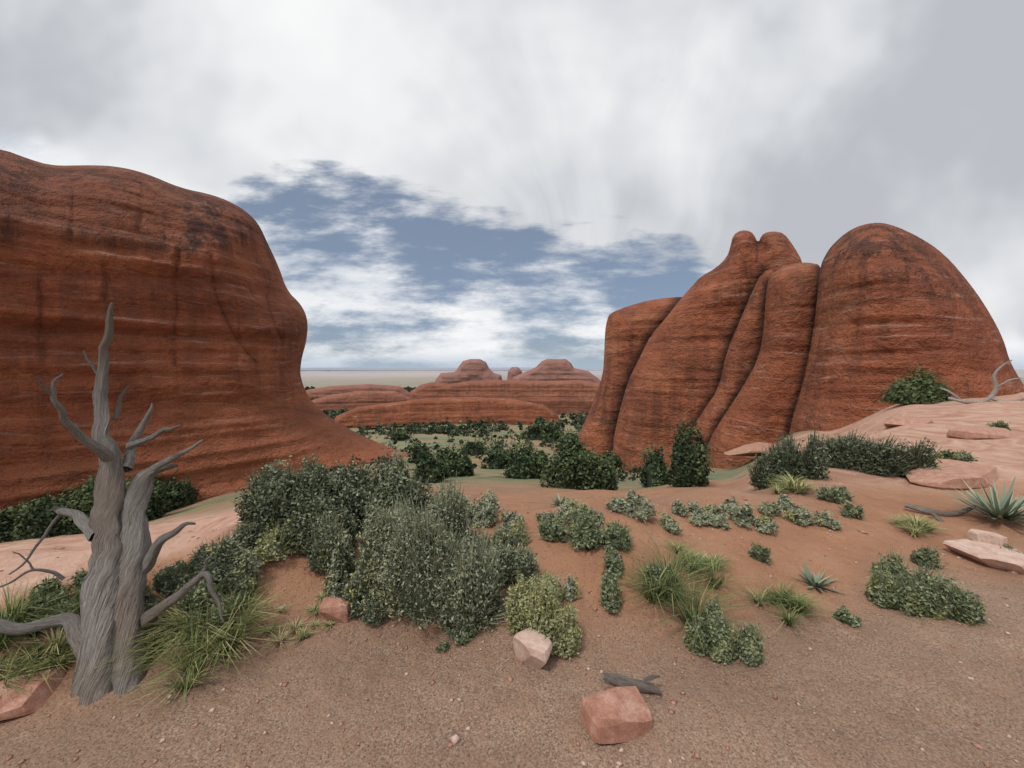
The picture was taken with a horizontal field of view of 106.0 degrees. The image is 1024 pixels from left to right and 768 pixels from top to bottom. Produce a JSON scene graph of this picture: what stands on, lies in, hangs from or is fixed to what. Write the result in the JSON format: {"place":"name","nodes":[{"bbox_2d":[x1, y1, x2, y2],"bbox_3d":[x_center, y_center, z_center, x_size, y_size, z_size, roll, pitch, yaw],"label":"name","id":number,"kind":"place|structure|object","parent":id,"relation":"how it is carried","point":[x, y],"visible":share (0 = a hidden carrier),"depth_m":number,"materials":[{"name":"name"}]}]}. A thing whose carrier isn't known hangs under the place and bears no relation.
{"place":"outdoors","nodes":[
{"label":"outdoors","id":0,"kind":"place"},
{"bbox_2d":[0,370,1023,767],"bbox_3d":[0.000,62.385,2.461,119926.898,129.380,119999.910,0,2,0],"label":"ground","id":1,"kind":"structure","parent":0,"point":[892,728],"depth_m":2.06,"materials":[{"name":"brown sand"}]},
{"bbox_2d":[0,666,66,720],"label":"rock","id":2,"kind":"object","parent":1,"relation":"on","point":[42,692],"depth_m":1.81,"materials":[{"name":"stone"}]},
{"bbox_2d":[0,302,223,705],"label":"dead tree snag","id":3,"kind":"object","parent":1,"relation":"on","point":[114,527],"visible":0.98,"depth_m":2.07,"materials":[{"name":"grey wood"}]},
{"bbox_2d":[0,150,408,511],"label":"dome rock","id":4,"kind":"object","parent":1,"relation":"on","point":[208,343],"visible":0.6,"depth_m":20.21,"materials":[{"name":"stone"}]},
{"bbox_2d":[319,596,350,622],"bbox_3d":[-1.067,1.371,2.334,0.190,0.138,0.140,0,2,0],"label":"rock","id":5,"kind":"object","parent":1,"relation":"on","point":[332,609],"visible":0.87,"depth_m":2.29,"materials":[{"name":"brown stone"}]},
{"bbox_2d":[306,384,409,399],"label":"distant rock ridge","id":6,"kind":"structure","parent":1,"relation":"on","point":[316,393],"depth_m":197.69,"materials":[{"name":"stone"}]},
{"bbox_2d":[312,391,408,411],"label":"distant rock ridge","id":7,"kind":"structure","parent":1,"relation":"on","point":[349,400],"depth_m":116.95,"materials":[{"name":"stone"}]},
{"bbox_2d":[334,397,559,427],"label":"distant rock ridge","id":8,"kind":"structure","parent":1,"relation":"on","point":[455,410],"depth_m":78.01,"materials":[{"name":"stone"}]},
{"bbox_2d":[300,367,602,370],"bbox_3d":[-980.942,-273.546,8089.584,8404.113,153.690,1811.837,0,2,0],"label":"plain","id":9,"kind":"structure","parent":1,"relation":"on","point":[420,369],"depth_m":8501.66,"materials":[{"name":"stone"}]},
{"bbox_2d":[435,359,501,383],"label":"distant butte","id":10,"kind":"object","parent":1,"relation":"on","point":[473,370],"visible":0.6,"depth_m":413.95,"materials":[{"name":"stone"}]},
{"bbox_2d":[0,470,951,723],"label":"grass clumps","id":11,"kind":"object","parent":1,"relation":"on","point":[223,639],"visible":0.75,"depth_m":2.18,"materials":[{"name":"green plant"}]},
{"bbox_2d":[0,364,955,542],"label":"juniper trees","id":12,"kind":"object","parent":1,"relation":"on","point":[586,470],"visible":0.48,"depth_m":15.72,"materials":[{"name":"green plant"}]},
{"bbox_2d":[408,380,599,414],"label":"rock wall","id":13,"kind":"structure","parent":1,"relation":"on","point":[560,397],"depth_m":113.49,"materials":[{"name":"stone"}]},
{"bbox_2d":[0,491,1023,767],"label":"pebbles","id":14,"kind":"object","parent":1,"relation":"on","point":[696,755],"visible":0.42,"depth_m":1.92,"materials":[{"name":"stone"}]},
{"bbox_2d":[507,367,521,379],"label":"distant rock knob","id":15,"kind":"object","parent":1,"relation":"on","point":[513,371],"visible":0.36,"depth_m":418.59,"materials":[{"name":"stone"}]},
{"bbox_2d":[18,420,1023,665],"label":"green shrubs","id":16,"kind":"object","parent":1,"relation":"on","point":[920,592],"visible":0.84,"depth_m":2.42,"materials":[{"name":"green plant"}]},
{"bbox_2d":[513,628,552,668],"bbox_3d":[0.123,1.470,2.088,0.144,0.204,0.214,-2,3,-40],"label":"boulder","id":17,"kind":"object","parent":1,"relation":"on","point":[533,647],"visible":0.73,"depth_m":2.05,"materials":[{"name":"beige stone"}]},
{"bbox_2d":[158,387,947,659],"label":"shrubs","id":18,"kind":"object","parent":1,"relation":"on","point":[420,546],"visible":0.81,"depth_m":2.65,"materials":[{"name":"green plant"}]},
{"bbox_2d":[512,359,599,382],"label":"distant butte","id":19,"kind":"object","parent":1,"relation":"on","point":[553,369],"visible":0.56,"depth_m":394.06,"materials":[{"name":"stone"}]},
{"bbox_2d":[580,686,652,743],"bbox_3d":[0.468,1.487,1.740,0.301,0.172,0.199,-1,2,-18],"label":"boulder","id":20,"kind":"object","parent":1,"relation":"on","point":[616,715],"visible":0.94,"depth_m":1.68,"materials":[{"name":"stone"}]},
{"bbox_2d":[578,297,681,457],"bbox_3d":[12.571,3.562,39.146,12.307,24.998,5.634,1,2,20],"label":"rock formation","id":21,"kind":"object","parent":1,"relation":"on","point":[630,330],"visible":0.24,"depth_m":39.72,"materials":[{"name":"stone"}]},
{"bbox_2d":[613,230,801,471],"bbox_3d":[15.951,0.577,32.262,15.346,26.397,5.226,1,3,27],"label":"rock formation","id":22,"kind":"object","parent":1,"relation":"on","point":[675,376],"visible":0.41,"depth_m":32.16,"materials":[{"name":"stone"}]},
{"bbox_2d":[692,269,773,450],"bbox_3d":[16.640,1.707,28.580,6.768,20.266,4.003,1,3,33],"label":"rock fin","id":23,"kind":"object","parent":1,"relation":"on","point":[744,348],"visible":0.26,"depth_m":28.74,"materials":[{"name":"stone"}]},
{"bbox_2d":[724,442,775,455],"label":"rock slab","id":24,"kind":"structure","parent":1,"relation":"on","point":[752,449],"depth_m":22.00,"materials":[{"name":"brown stone"}]},
{"bbox_2d":[706,263,819,468],"bbox_3d":[17.144,1.438,25.805,7.859,18.997,4.295,1,3,29],"label":"rock fin","id":25,"kind":"object","parent":1,"relation":"on","point":[762,407],"visible":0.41,"depth_m":24.81,"materials":[{"name":"stone"}]},
{"bbox_2d":[548,477,1023,593],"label":"yucca plants","id":26,"kind":"object","parent":1,"relation":"on","point":[1007,508],"visible":0.93,"depth_m":3.83,"materials":[{"name":"green plant"}]},
{"bbox_2d":[603,360,1023,694],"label":"dead branches","id":27,"kind":"object","parent":1,"relation":"on","point":[643,686],"visible":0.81,"depth_m":3.98,"materials":[{"name":"grey wood"}]},
{"bbox_2d":[789,223,1023,434],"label":"dome rock","id":28,"kind":"object","parent":1,"relation":"on","point":[893,302],"visible":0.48,"depth_m":18.23,"materials":[{"name":"stone"}]},
{"bbox_2d":[884,416,932,426],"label":"rock slab","id":29,"kind":"structure","parent":1,"relation":"on","point":[894,421],"depth_m":9.61,"materials":[{"name":"brown stone"}]},
{"bbox_2d":[906,459,997,489],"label":"rock slab","id":30,"kind":"structure","parent":1,"relation":"on","point":[951,474],"depth_m":4.92,"materials":[{"name":"brown stone"}]},
{"bbox_2d":[946,426,1019,438],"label":"rock slab","id":31,"kind":"structure","parent":1,"relation":"on","point":[973,432],"depth_m":7.34,"materials":[{"name":"brown stone"}]},
{"bbox_2d":[943,539,1023,573],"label":"flat stone","id":32,"kind":"object","parent":1,"relation":"on","point":[995,556],"visible":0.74,"depth_m":3.12,"materials":[{"name":"beige stone"}]},
{"bbox_2d":[963,529,1007,545],"bbox_3d":[4.277,1.399,3.499,0.233,0.131,0.239,0,2,0],"label":"stone","id":33,"kind":"object","parent":1,"relation":"on","point":[985,537],"visible":0.6,"depth_m":3.44,"materials":[{"name":"beige stone"}]},
{"bbox_2d":[0,0,1023,369],"label":"sky","id":34,"kind":"structure","parent":0,"point":[433,183],"materials":[{"name":"white"}]}
]}

